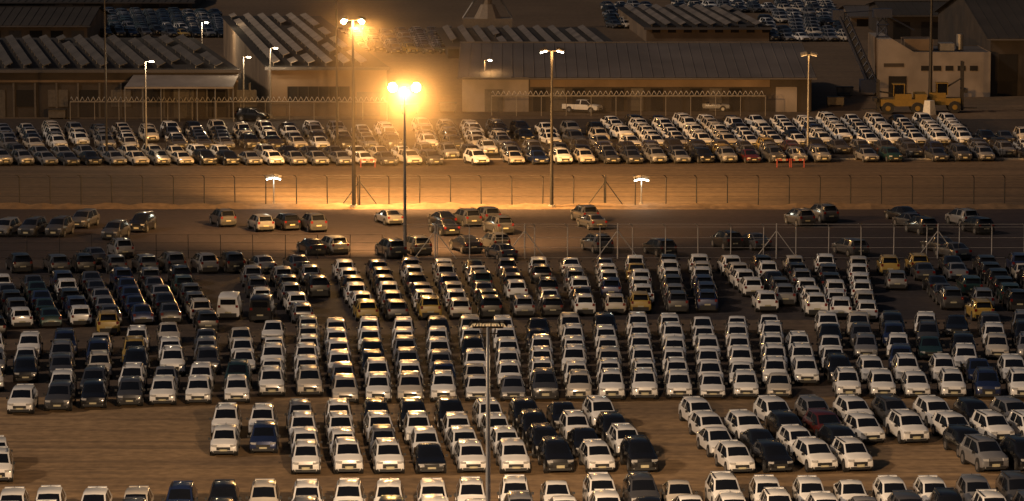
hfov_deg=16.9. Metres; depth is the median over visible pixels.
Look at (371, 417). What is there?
parked car
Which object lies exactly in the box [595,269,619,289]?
parked car
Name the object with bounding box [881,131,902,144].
parked car
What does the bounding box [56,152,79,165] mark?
parked car
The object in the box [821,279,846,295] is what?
parked car
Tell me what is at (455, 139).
parked car
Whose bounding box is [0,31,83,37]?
doors
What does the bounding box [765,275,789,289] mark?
parked car
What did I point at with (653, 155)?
parked car
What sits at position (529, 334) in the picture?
parked car
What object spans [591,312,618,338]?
parked car
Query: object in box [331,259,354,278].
parked car
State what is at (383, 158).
parked car
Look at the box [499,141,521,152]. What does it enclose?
parked car
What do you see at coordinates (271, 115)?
street lamp
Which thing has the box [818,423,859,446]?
parked car
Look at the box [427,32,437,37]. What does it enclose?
parked car
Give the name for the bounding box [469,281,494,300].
parked car
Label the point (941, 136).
parked car
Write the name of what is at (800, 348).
parked car
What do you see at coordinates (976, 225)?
parked car
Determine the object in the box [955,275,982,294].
parked car
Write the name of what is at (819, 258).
parked car
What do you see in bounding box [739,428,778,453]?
parked car
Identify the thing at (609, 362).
parked car
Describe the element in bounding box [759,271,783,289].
parked car
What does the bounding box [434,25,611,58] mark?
canopy hall
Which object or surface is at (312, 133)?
parked car
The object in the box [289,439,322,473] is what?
parked car
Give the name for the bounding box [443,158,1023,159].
kerb
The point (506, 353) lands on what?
parked car
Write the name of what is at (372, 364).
parked car
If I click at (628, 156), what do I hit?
parked car
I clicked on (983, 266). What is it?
parked car
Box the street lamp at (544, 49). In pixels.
[540,47,563,206]
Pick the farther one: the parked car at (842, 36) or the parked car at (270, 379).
the parked car at (842, 36)
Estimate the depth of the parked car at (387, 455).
210.83 m
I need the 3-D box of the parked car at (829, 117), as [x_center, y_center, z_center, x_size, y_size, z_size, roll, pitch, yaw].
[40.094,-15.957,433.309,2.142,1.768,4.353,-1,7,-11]
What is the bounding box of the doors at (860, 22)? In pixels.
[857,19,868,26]
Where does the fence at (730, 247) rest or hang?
on the gravel yard at (195, 230)
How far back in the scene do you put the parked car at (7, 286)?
283.49 m
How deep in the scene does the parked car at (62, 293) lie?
279.80 m
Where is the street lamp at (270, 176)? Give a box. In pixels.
[266,174,281,203]
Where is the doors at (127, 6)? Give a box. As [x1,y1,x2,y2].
[0,4,187,8]
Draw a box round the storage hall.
[221,13,389,115]
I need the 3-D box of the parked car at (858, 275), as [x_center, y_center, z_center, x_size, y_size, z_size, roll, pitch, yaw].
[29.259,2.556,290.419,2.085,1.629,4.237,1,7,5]
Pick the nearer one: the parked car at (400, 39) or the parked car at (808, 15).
the parked car at (400, 39)
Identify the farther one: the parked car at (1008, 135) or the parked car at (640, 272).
the parked car at (1008, 135)
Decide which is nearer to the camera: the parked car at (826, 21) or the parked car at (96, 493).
the parked car at (96, 493)
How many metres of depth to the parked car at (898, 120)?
433.48 m
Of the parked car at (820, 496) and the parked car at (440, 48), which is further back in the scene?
the parked car at (440, 48)
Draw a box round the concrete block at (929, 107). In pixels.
[923,100,935,114]
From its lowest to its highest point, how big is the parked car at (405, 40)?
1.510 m
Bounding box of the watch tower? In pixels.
[462,0,512,26]
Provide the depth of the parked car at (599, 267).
294.79 m
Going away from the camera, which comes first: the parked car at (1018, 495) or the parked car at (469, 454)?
the parked car at (1018, 495)
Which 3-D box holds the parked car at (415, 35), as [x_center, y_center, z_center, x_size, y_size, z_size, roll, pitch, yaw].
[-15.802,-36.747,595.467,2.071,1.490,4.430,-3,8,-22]
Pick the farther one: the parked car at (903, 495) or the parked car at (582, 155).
the parked car at (582, 155)
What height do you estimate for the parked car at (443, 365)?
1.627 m
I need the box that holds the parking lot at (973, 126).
[0,118,1023,157]
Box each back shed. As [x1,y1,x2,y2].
[0,0,204,8]
[0,6,109,37]
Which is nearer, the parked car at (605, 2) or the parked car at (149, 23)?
the parked car at (149, 23)
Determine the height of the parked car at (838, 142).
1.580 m
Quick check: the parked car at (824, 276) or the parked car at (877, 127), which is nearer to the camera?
the parked car at (824, 276)
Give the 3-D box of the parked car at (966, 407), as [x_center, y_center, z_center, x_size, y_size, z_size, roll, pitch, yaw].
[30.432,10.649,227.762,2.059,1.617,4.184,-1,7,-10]
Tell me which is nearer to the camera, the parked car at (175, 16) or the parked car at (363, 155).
the parked car at (363, 155)
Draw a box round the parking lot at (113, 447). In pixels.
[0,397,1023,500]
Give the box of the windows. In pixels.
[652,26,769,32]
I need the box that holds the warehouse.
[457,41,816,111]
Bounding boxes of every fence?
[0,139,1023,157]
[0,175,1023,204]
[26,234,382,258]
[70,97,387,119]
[402,223,1023,258]
[491,91,765,115]
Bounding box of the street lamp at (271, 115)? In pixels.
[270,47,277,117]
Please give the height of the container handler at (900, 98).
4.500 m
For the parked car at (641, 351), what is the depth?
248.25 m
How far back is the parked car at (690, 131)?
417.15 m
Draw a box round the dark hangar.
[935,0,1023,95]
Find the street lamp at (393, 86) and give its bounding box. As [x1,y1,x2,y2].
[388,82,420,258]
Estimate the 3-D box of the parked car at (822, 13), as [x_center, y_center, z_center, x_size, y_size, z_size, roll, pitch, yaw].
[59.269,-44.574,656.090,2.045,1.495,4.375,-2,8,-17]
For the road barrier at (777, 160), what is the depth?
388.77 m
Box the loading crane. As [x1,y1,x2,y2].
[832,8,913,94]
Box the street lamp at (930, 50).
[928,0,932,97]
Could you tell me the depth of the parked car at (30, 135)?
413.22 m
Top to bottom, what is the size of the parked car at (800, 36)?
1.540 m
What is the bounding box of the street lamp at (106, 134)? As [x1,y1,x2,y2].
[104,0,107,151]
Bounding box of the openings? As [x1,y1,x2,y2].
[0,80,256,116]
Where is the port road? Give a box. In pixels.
[0,161,1023,204]
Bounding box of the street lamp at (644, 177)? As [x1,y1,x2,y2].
[633,175,648,203]
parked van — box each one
[217,291,243,318]
[249,294,276,321]
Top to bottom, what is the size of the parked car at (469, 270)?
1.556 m
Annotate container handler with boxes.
[862,79,926,113]
[913,61,976,112]
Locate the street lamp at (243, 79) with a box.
[243,56,250,107]
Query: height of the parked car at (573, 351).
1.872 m
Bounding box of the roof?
[0,38,240,72]
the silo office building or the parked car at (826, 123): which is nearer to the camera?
the parked car at (826, 123)
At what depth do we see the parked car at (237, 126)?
422.91 m
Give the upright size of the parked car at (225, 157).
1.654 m
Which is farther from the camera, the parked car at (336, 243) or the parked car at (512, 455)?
the parked car at (336, 243)
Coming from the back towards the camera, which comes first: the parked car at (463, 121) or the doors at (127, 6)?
the doors at (127, 6)
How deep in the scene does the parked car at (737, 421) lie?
221.73 m
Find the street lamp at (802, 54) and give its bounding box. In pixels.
[800,51,816,146]
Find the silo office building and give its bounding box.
[868,33,990,96]
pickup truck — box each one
[562,99,602,112]
[698,102,729,111]
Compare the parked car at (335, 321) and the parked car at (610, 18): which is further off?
the parked car at (610, 18)
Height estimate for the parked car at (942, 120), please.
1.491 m
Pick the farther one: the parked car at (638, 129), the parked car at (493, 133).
the parked car at (638, 129)
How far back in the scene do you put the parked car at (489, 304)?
274.15 m
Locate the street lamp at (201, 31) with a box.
[201,21,207,43]
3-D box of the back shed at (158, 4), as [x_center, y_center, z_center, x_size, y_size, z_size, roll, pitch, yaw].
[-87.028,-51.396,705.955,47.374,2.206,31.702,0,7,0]
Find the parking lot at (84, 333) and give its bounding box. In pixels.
[0,319,1023,397]
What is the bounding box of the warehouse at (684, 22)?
[617,4,771,40]
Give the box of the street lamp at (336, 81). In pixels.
[336,0,337,144]
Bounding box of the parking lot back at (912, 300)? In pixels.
[0,259,1019,319]
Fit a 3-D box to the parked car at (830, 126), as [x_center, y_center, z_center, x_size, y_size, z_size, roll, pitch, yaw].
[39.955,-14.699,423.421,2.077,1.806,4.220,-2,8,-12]
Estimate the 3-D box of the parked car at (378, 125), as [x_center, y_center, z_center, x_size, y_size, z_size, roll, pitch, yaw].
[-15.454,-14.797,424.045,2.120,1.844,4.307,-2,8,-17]
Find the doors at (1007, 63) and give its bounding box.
[998,54,1017,95]
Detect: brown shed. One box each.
[839,5,868,26]
[865,1,947,38]
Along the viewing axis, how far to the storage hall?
461.79 m
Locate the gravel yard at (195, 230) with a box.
[0,209,1023,261]
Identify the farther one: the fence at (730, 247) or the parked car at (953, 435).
the fence at (730, 247)
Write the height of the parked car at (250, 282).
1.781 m
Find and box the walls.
[0,73,237,116]
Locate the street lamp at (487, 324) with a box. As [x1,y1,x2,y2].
[468,320,507,500]
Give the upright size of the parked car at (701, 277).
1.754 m
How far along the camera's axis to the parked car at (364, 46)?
570.63 m
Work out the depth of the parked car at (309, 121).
428.10 m
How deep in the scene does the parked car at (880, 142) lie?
404.67 m
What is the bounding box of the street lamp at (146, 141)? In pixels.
[145,60,153,156]
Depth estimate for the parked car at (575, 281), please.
284.69 m
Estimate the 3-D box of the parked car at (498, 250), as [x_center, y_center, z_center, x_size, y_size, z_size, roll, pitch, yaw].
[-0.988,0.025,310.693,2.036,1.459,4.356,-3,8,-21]
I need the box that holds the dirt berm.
[0,202,1023,208]
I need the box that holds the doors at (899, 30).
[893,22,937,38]
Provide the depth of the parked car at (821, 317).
265.87 m
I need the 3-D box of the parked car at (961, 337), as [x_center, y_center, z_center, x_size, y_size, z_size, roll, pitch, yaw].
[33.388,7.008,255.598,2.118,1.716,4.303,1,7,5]
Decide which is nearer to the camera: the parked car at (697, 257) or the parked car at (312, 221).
the parked car at (697, 257)
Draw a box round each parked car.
[0,126,14,133]
[0,131,18,142]
[0,137,18,147]
[0,148,12,164]
[0,217,21,236]
[0,273,12,282]
[0,283,17,292]
[0,289,22,310]
[0,313,6,337]
[0,333,6,350]
[0,347,7,373]
[0,364,5,390]
[0,435,12,451]
[0,446,14,481]
[0,486,29,500]
[2,297,27,317]
[5,142,27,153]
[5,252,32,272]
[5,306,32,327]
[6,384,38,413]
[10,149,33,165]
[11,347,39,368]
[11,355,39,381]
[15,331,42,357]
[16,123,36,133]
[18,216,48,236]
[19,127,38,133]
[19,274,43,292]
[20,129,40,140]
[22,133,43,142]
[22,137,43,148]
[22,281,47,300]
[27,145,50,154]
[27,290,52,309]
[31,298,56,317]
[33,151,57,165]
[34,307,61,327]
[34,485,66,500]
[35,499,56,500]
[41,120,60,133]
[43,122,62,131]
[43,126,64,140]
[43,254,69,273]
[43,380,75,410]
[45,215,74,236]
[46,131,65,139]
[46,134,67,147]
[46,368,76,390]
[47,339,76,367]
[47,352,75,380]
[48,270,73,290]
[50,146,73,155]
[50,328,78,355]
[53,278,78,299]
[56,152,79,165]
[56,287,80,307]
[61,295,87,317]
[64,121,83,133]
[66,304,92,325]
[68,127,88,137]
[68,131,89,146]
[70,252,95,272]
[71,208,99,228]
[72,145,96,156]
[77,271,102,290]
[78,151,101,165]
[78,365,109,395]
[78,378,108,408]
[79,247,106,262]
[81,279,106,298]
[81,486,112,500]
[84,337,112,366]
[85,350,113,378]
[87,288,112,306]
[87,332,113,354]
[89,123,104,136]
[91,296,116,315]
[93,126,112,135]
[93,129,112,143]
[94,134,115,149]
[94,146,118,156]
[94,308,120,334]
[95,305,122,324]
[100,28,113,37]
[101,151,126,165]
[101,219,130,239]
[101,254,127,273]
[107,236,133,257]
[108,17,120,21]
[108,265,133,288]
[110,26,125,37]
[111,122,131,133]
[113,277,138,297]
[114,126,133,136]
[115,376,144,405]
[116,130,135,136]
[116,132,137,144]
[116,286,141,305]
[116,362,146,388]
[117,145,141,155]
[119,137,138,148]
[120,18,132,21]
[120,335,148,364]
[120,346,150,376]
[121,21,134,25]
[121,295,146,314]
[122,325,150,352]
[122,497,146,500]
[123,485,153,500]
[124,28,138,37]
[124,151,149,165]
[127,304,154,324]
[129,211,156,232]
[130,11,144,16]
[131,254,158,273]
[134,23,148,27]
[136,27,152,36]
[136,266,161,286]
[138,123,157,133]
[139,126,158,142]
[140,276,164,295]
[141,143,163,155]
[144,12,157,16]
[146,284,171,304]
[147,21,160,25]
[147,149,170,165]
[147,375,178,404]
[149,25,162,35]
[150,366,180,391]
[151,293,177,313]
[155,302,181,323]
[155,322,182,342]
[156,336,184,363]
[157,250,186,273]
[157,345,187,375]
[160,121,180,131]
[161,28,178,36]
[161,126,180,136]
[162,24,175,28]
[162,480,197,500]
[164,145,186,156]
[165,132,187,142]
[166,135,187,149]
[166,263,191,284]
[167,7,180,11]
[168,9,181,13]
[169,498,188,500]
[170,15,184,20]
[170,151,193,165]
[170,274,194,294]
[172,19,186,24]
[173,22,188,28]
[176,29,190,37]
[176,282,201,303]
[180,291,205,312]
[181,9,195,14]
[183,120,203,133]
[183,374,213,403]
[185,296,212,322]
[186,126,206,135]
[186,143,209,155]
[186,361,215,390]
[187,26,199,29]
[187,129,207,136]
[188,29,202,37]
[188,132,209,143]
[190,135,212,148]
[190,251,218,273]
[192,148,216,165]
[192,310,218,331]
[192,328,219,349]
[192,335,219,361]
[193,344,221,373]
[194,8,208,13]
[196,13,210,18]
[197,16,210,20]
[198,20,212,26]
[199,24,213,28]
[200,28,216,37]
[205,479,241,500]
[207,119,226,133]
[208,8,221,15]
[208,423,240,455]
[209,125,229,136]
[209,207,236,226]
[209,402,241,436]
[210,14,222,18]
[210,144,229,154]
[210,497,233,500]
[211,129,231,137]
[212,132,232,141]
[213,136,234,149]
[215,29,222,37]
[216,149,239,165]
[217,250,245,272]
[222,359,251,385]
[222,374,251,402]
[227,327,255,350]
[228,338,256,357]
[229,349,257,372]
[232,122,252,136]
[235,128,249,139]
[236,107,269,120]
[237,130,252,143]
[238,151,262,165]
[239,133,259,149]
[239,263,263,286]
[243,274,268,297]
[245,478,281,500]
[246,403,278,434]
[247,214,274,231]
[247,255,276,271]
[247,420,279,453]
[248,285,273,298]
[254,120,274,132]
[254,143,276,155]
[256,365,286,396]
[257,126,276,136]
[257,358,286,383]
[258,342,286,366]
[259,320,285,342]
[259,337,288,360]
[260,129,280,143]
[261,149,283,165]
[262,135,284,147]
[269,266,292,285]
[274,213,300,230]
[274,274,298,289]
[276,280,301,303]
[277,145,299,155]
[278,122,298,132]
[280,125,299,136]
[282,254,311,273]
[282,291,307,313]
[283,132,303,143]
[283,151,306,165]
[284,398,316,432]
[286,136,307,147]
[286,410,319,445]
[288,302,313,323]
[288,425,321,456]
[288,479,325,500]
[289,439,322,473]
[292,342,320,363]
[292,353,321,383]
[293,495,318,500]
[294,364,324,395]
[295,314,321,338]
[295,323,321,344]
[295,333,321,360]
[296,238,326,255]
[297,263,320,284]
[298,146,321,156]
[300,211,327,231]
[303,120,323,132]
[304,123,324,136]
[304,273,329,297]
[305,150,329,165]
[308,130,327,143]
[309,136,329,147]
[321,235,349,254]
[322,146,345,156]
[323,316,349,334]
[323,327,350,348]
[323,398,354,425]
[324,338,353,364]
[325,349,353,377]
[325,410,356,444]
[326,120,346,132]
[327,427,359,459]
[328,126,346,136]
[328,361,357,389]
[329,151,351,165]
[330,373,360,402]
[330,478,366,500]
[331,129,351,143]
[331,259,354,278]
[331,436,364,473]
[334,133,351,148]
[336,267,359,283]
[338,274,363,295]
[342,281,367,303]
[346,27,361,31]
[346,145,368,156]
[347,290,372,311]
[348,31,362,36]
[351,124,372,134]
[351,151,374,165]
[351,298,378,321]
[355,128,373,134]
[355,132,375,143]
[356,316,382,341]
[356,326,383,353]
[357,42,369,51]
[357,136,378,148]
[358,338,386,356]
[359,349,387,377]
[361,398,392,424]
[362,357,392,387]
[363,30,378,35]
[363,371,392,402]
[363,410,396,444]
[364,32,379,37]
[365,259,387,278]
[366,36,382,42]
[367,41,385,51]
[367,424,399,458]
[368,146,390,154]
[368,266,392,282]
[370,274,394,293]
[370,478,406,500]
[371,437,405,473]
[372,151,397,165]
[374,209,402,224]
[375,121,395,135]
[375,237,406,258]
[375,281,400,302]
[377,289,403,311]
[378,125,398,137]
[378,494,403,500]
[379,30,395,36]
[379,131,399,142]
[380,34,396,41]
[381,132,402,148]
[382,298,408,319]
[383,39,399,44]
[384,41,397,50]
[386,42,402,53]
[390,316,416,337]
[390,327,417,352]
[390,335,419,364]
[391,146,408,155]
[393,28,409,33]
[393,347,422,371]
[395,359,425,388]
[395,371,425,401]
[396,32,412,40]
[396,149,421,165]
[397,37,414,43]
[397,397,429,431]
[398,256,421,273]
[399,263,423,285]
[400,39,415,45]
[401,42,417,53]
[402,270,427,293]
[402,410,433,444]
[407,234,431,255]
[408,281,432,297]
[409,426,442,458]
[410,28,425,32]
[410,31,426,35]
[410,288,435,310]
[411,117,432,130]
[412,33,427,37]
[413,142,435,152]
[413,443,447,473]
[414,37,429,41]
[414,478,451,500]
[415,39,430,44]
[415,124,435,137]
[415,293,441,319]
[416,129,437,141]
[417,44,434,53]
[417,133,437,147]
[418,149,442,165]
[419,493,445,500]
[424,326,450,344]
[425,315,451,340]
[425,336,453,364]
[426,349,454,375]
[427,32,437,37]
[428,211,456,223]
[428,219,459,235]
[428,370,458,401]
[429,360,457,382]
[431,39,441,43]
[431,258,453,273]
[432,261,456,284]
[433,43,444,53]
[434,396,467,431]
[436,119,455,130]
[436,142,459,159]
[436,273,460,292]
[438,123,458,134]
[439,126,459,134]
[439,129,461,141]
[439,281,464,296]
[441,288,466,309]
[441,410,474,444]
[442,134,463,147]
[446,297,471,318]
[446,424,481,458]
[449,235,482,253]
[453,207,481,226]
[453,438,485,472]
[454,476,485,500]
[457,314,482,336]
[458,325,485,349]
[459,144,481,157]
[459,335,485,363]
[460,119,480,131]
[461,259,484,275]
[461,363,490,388]
[462,122,483,133]
[462,126,483,138]
[462,348,490,367]
[463,148,488,165]
[463,375,492,400]
[464,129,485,142]
[464,265,488,284]
[465,498,485,500]
[466,134,483,144]
[468,268,493,286]
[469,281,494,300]
[472,397,505,430]
[474,288,498,308]
[476,138,497,154]
[476,293,502,317]
[477,206,500,222]
[480,231,510,248]
[480,411,512,443]
[482,214,513,234]
[484,243,517,259]
[485,118,506,131]
[487,121,508,134]
[488,128,507,138]
[489,130,510,138]
[490,315,516,338]
[490,425,522,457]
[491,135,512,148]
[491,324,519,351]
[493,347,522,373]
[494,257,517,276]
[494,336,522,361]
[495,359,523,387]
[496,437,531,473]
[497,474,533,500]
[498,266,521,284]
[498,375,527,400]
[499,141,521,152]
[500,144,521,157]
[500,272,524,291]
[502,279,527,299]
[503,150,524,164]
[503,490,532,500]
[508,396,537,430]
[509,294,535,316]
[510,120,530,132]
[514,129,534,141]
[517,409,547,443]
[522,139,543,150]
[523,145,546,157]
[524,317,551,334]
[524,328,551,351]
[525,150,548,164]
[526,256,549,275]
[526,423,557,458]
[527,334,554,359]
[527,346,555,371]
[527,357,556,387]
[529,263,552,283]
[529,367,560,400]
[534,276,558,298]
[535,122,556,133]
[536,288,561,307]
[538,127,559,137]
[538,295,563,315]
[538,436,574,472]
[539,132,561,144]
[540,480,574,500]
[546,401,574,430]
[548,141,570,155]
[548,495,576,500]
[549,147,572,164]
[556,312,584,339]
[558,257,581,275]
[559,323,586,344]
[559,344,588,374]
[559,409,592,440]
[560,120,580,133]
[560,334,588,357]
[562,129,584,143]
[562,265,585,278]
[562,266,586,290]
[562,359,590,387]
[564,369,593,399]
[566,274,591,298]
[567,427,603,457]
[568,286,593,301]
[570,138,590,150]
[570,204,598,219]
[570,292,595,314]
[571,144,592,156]
[573,148,594,163]
[576,214,606,229]
[578,439,614,472]
[580,232,613,253]
[582,395,618,429]
[582,472,620,500]
[585,121,605,134]
[588,127,609,139]
[589,135,612,146]
[589,488,620,500]
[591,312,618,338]
[592,257,615,274]
[592,323,619,350]
[593,141,614,152]
[594,263,617,278]
[594,335,621,361]
[594,345,623,372]
[595,145,617,156]
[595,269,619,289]
[595,357,623,384]
[595,411,625,442]
[596,368,626,399]
[598,150,619,163]
[598,277,622,297]
[600,1,614,7]
[600,116,621,125]
[601,293,626,313]
[602,5,617,12]
[602,10,617,17]
[604,13,618,18]
[604,16,619,22]
[604,119,624,129]
[605,20,622,28]
[607,423,637,456]
[608,123,622,133]
[610,124,633,139]
[614,1,627,4]
[616,141,638,152]
[619,20,628,28]
[619,135,641,148]
[619,146,641,156]
[620,149,643,163]
[620,435,658,471]
[622,471,661,500]
[623,255,646,268]
[624,114,645,124]
[624,263,648,281]
[624,311,651,338]
[626,0,639,4]
[626,290,650,312]
[626,322,652,347]
[627,268,651,285]
[627,276,652,293]
[627,333,654,356]
[628,117,648,129]
[628,345,656,373]
[629,283,654,304]
[629,367,659,398]
[630,358,658,384]
[631,122,648,133]
[633,496,660,500]
[635,124,653,137]
[639,129,661,141]
[640,1,652,5]
[641,140,661,148]
[641,143,662,156]
[642,134,664,147]
[642,238,676,256]
[644,146,666,163]
[648,115,664,125]
[652,117,674,129]
[655,123,676,132]
[656,252,679,263]
[656,259,680,278]
[657,313,683,337]
[659,127,680,137]
[659,266,682,281]
[659,272,684,296]
[660,321,686,348]
[660,346,687,373]
[661,283,685,302]
[661,334,687,360]
[661,480,697,500]
[662,356,691,384]
[663,130,686,139]
[663,138,684,152]
[663,289,688,312]
[664,369,693,398]
[665,146,687,156]
[667,135,688,148]
[668,149,690,163]
[671,0,686,4]
[672,2,687,6]
[672,112,689,125]
[672,494,702,500]
[677,116,697,129]
[678,396,715,421]
[683,123,704,137]
[686,253,710,273]
[687,0,703,6]
[687,128,705,140]
[687,139,708,152]
[688,409,727,434]
[689,143,706,155]
[689,266,714,282]
[690,131,711,147]
[690,146,714,162]
[690,259,713,271]
[690,274,714,295]
[690,316,715,333]
[690,325,717,348]
[693,280,718,299]
[694,288,718,311]
[694,333,722,360]
[694,348,722,367]
[695,360,725,381]
[696,113,716,123]
[696,427,736,456]
[697,373,727,398]
[699,117,716,128]
[701,0,717,6]
[704,121,719,131]
[705,471,744,500]
[707,123,728,136]
[710,139,731,150]
[710,229,743,249]
[711,129,733,139]
[712,143,733,156]
[714,439,754,473]
[715,132,737,146]
[715,146,737,162]
[715,491,745,500]
[716,0,731,6]
[716,255,741,274]
[721,115,736,123]
[723,322,750,348]
[724,116,745,128]
[724,262,748,277]
[724,315,749,332]
[724,409,764,440]
[725,333,752,360]
[726,361,756,386]
[727,344,755,368]
[728,122,748,132]
[728,268,754,289]
[731,0,745,4]
[731,2,746,6]
[731,369,760,397]
[732,126,753,133]
[732,140,751,150]
[733,5,748,12]
[734,130,756,139]
[736,146,759,155]
[737,149,760,162]
[737,276,763,296]
[738,134,757,144]
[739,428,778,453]
[742,233,771,250]
[744,115,766,125]
[746,1,761,6]
[747,4,762,12]
[748,474,779,500]
[749,253,772,272]
[750,122,772,132]
[750,290,778,311]
[752,438,792,472]
[753,395,793,427]
[754,126,776,136]
[754,259,778,277]
[755,137,777,150]
[756,314,782,336]
[757,14,774,20]
[758,130,781,137]
[758,320,785,341]
[759,17,775,23]
[759,141,776,156]
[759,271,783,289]
[759,332,786,358]
[759,487,791,500]
[760,342,789,372]
[760,355,789,385]
[761,2,775,6]
[761,21,776,26]
[761,145,785,162]
[762,5,776,12]
[764,372,793,397]
[765,134,784,144]
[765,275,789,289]
[765,410,805,435]
[766,24,777,30]
[769,30,779,40]
[769,115,789,125]
[770,282,795,305]
[771,8,787,13]
[772,11,788,16]
[772,118,794,128]
[773,15,788,22]
[774,121,796,132]
[775,1,790,6]
[776,424,810,456]
[777,3,792,10]
[777,25,792,30]
[777,29,793,34]
[779,33,794,40]
[779,125,801,135]
[780,140,801,150]
[781,129,803,139]
[781,255,804,274]
[783,142,804,151]
[784,207,815,226]
[784,261,807,279]
[785,146,807,162]
[785,331,813,358]
[786,133,805,144]
[787,9,801,14]
[787,15,802,20]
[787,342,816,371]
[788,12,802,17]
[788,18,803,24]
[788,267,812,282]
[789,0,804,5]
[789,22,804,26]
[790,25,804,30]
[791,2,805,6]
[791,5,806,10]
[791,29,807,34]
[791,355,820,384]
[791,436,837,472]
[792,32,810,41]
[792,277,817,298]
[792,475,824,500]
[793,115,806,125]
[794,394,832,418]
[796,116,817,127]
[796,284,821,307]
[798,119,816,131]
[800,291,827,316]
[801,7,816,15]
[802,13,818,19]
[802,123,824,136]
[802,407,843,437]
[803,16,820,24]
[803,20,820,26]
[804,23,821,30]
[804,137,826,148]
[805,26,822,34]
[805,144,827,152]
[806,3,821,10]
[806,127,824,137]
[806,491,837,500]
[807,33,823,41]
[807,145,830,162]
[810,131,832,143]
[810,202,838,222]
[812,252,836,274]
[814,310,841,335]
[815,263,838,282]
[816,8,831,13]
[816,12,831,17]
[816,111,833,123]
[816,323,844,343]
[816,335,844,358]
[818,272,842,289]
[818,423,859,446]
[819,17,834,25]
[819,346,848,370]
[820,2,835,7]
[820,25,836,30]
[820,115,841,126]
[821,32,838,41]
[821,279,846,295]
[822,5,835,10]
[822,29,837,34]
[823,119,839,130]
[823,353,854,382]
[824,289,847,305]
[826,122,847,134]
[826,139,850,153]
[827,296,853,316]
[830,126,852,141]
[830,436,872,471]
[831,237,869,256]
[832,21,840,27]
[832,366,862,397]
[832,394,873,418]
[833,479,871,500]
[836,32,847,41]
[840,114,861,122]
[843,411,884,442]
[844,118,864,126]
[845,255,869,270]
[845,263,869,283]
[845,310,872,336]
[846,496,875,500]
[847,121,869,131]
[848,272,872,291]
[848,322,875,347]
[849,139,870,150]
[849,278,874,301]
[851,125,872,136]
[851,290,876,310]
[852,332,879,358]
[853,144,876,155]
[853,299,878,320]
[854,128,876,138]
[855,148,878,161]
[855,354,887,382]
[857,132,879,144]
[863,112,883,124]
[866,367,897,397]
[867,116,887,127]
[870,121,886,128]
[870,394,909,426]
[872,475,907,500]
[873,122,894,135]
[873,140,895,150]
[875,253,899,274]
[878,127,896,139]
[878,145,902,161]
[879,310,906,331]
[880,321,907,346]
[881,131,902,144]
[884,206,918,218]
[884,269,907,289]
[884,332,911,358]
[885,408,928,443]
[886,343,915,370]
[887,489,922,500]
[888,114,908,124]
[891,352,921,382]
[892,117,913,127]
[892,213,920,225]
[895,121,915,130]
[895,138,914,149]
[897,125,918,134]
[899,141,922,157]
[900,369,931,397]
[901,128,924,136]
[903,132,926,144]
[903,215,937,234]
[904,252,929,273]
[909,262,935,280]
[912,112,932,123]
[912,311,939,336]
[912,394,953,427]
[913,475,946,500]
[914,117,931,128]
[914,319,941,343]
[916,336,944,359]
[919,119,940,131]
[920,236,952,249]
[922,123,943,135]
[922,275,947,294]
[923,140,945,150]
[924,147,948,161]
[925,126,947,139]
[928,130,949,144]
[928,283,950,301]
[928,353,958,382]
[929,487,962,500]
[930,410,972,435]
[933,242,971,259]
[935,285,963,309]
[937,112,956,124]
[937,255,961,272]
[937,367,967,397]
[940,117,960,124]
[941,119,959,130]
[942,262,968,280]
[942,423,978,457]
[943,314,970,336]
[945,122,961,134]
[945,207,979,225]
[948,125,971,138]
[948,144,971,161]
[949,331,977,354]
[951,342,980,369]
[952,129,972,143]
[953,397,988,421]
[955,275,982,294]
[955,473,990,500]
[959,434,1008,471]
[960,216,994,234]
[963,358,994,382]
[965,297,993,320]
[966,138,988,146]
[968,286,994,309]
[969,141,992,152]
[969,409,1014,441]
[971,489,1006,500]
[972,145,994,160]
[972,254,995,272]
[972,367,1002,397]
[975,129,995,142]
[976,261,1000,280]
[977,311,1004,336]
[980,321,1007,347]
[983,267,1008,286]
[983,331,1011,358]
[989,137,1006,149]
[989,275,1013,295]
[989,396,1023,417]
[993,140,1015,156]
[994,130,1014,143]
[995,282,1020,302]
[995,471,1023,500]
[997,353,1023,382]
[999,434,1023,470]
[1002,287,1023,310]
[1005,251,1023,273]
[1005,367,1023,397]
[1006,409,1023,435]
[1010,263,1023,280]
[1010,309,1023,336]
[1012,319,1023,347]
[1012,489,1023,500]
[1013,126,1023,140]
[1013,139,1023,148]
[1015,331,1023,357]
[1016,143,1023,154]
[1016,266,1023,288]
[1018,147,1023,157]
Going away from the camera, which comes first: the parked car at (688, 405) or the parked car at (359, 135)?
the parked car at (688, 405)
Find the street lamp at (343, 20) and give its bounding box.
[340,16,365,206]
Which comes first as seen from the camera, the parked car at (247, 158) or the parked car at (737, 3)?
the parked car at (247, 158)
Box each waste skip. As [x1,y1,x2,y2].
[47,108,67,118]
[400,103,418,113]
[439,102,456,112]
[826,96,844,105]
[836,86,853,95]
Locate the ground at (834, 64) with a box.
[0,0,1023,160]
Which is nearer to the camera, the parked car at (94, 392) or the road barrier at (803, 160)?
the parked car at (94, 392)
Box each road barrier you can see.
[359,158,376,166]
[775,158,792,166]
[788,158,805,166]
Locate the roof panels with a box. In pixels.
[0,34,222,67]
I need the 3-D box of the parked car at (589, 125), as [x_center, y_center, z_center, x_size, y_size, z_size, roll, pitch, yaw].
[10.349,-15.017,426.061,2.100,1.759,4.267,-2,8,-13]
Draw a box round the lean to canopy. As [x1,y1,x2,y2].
[124,75,238,121]

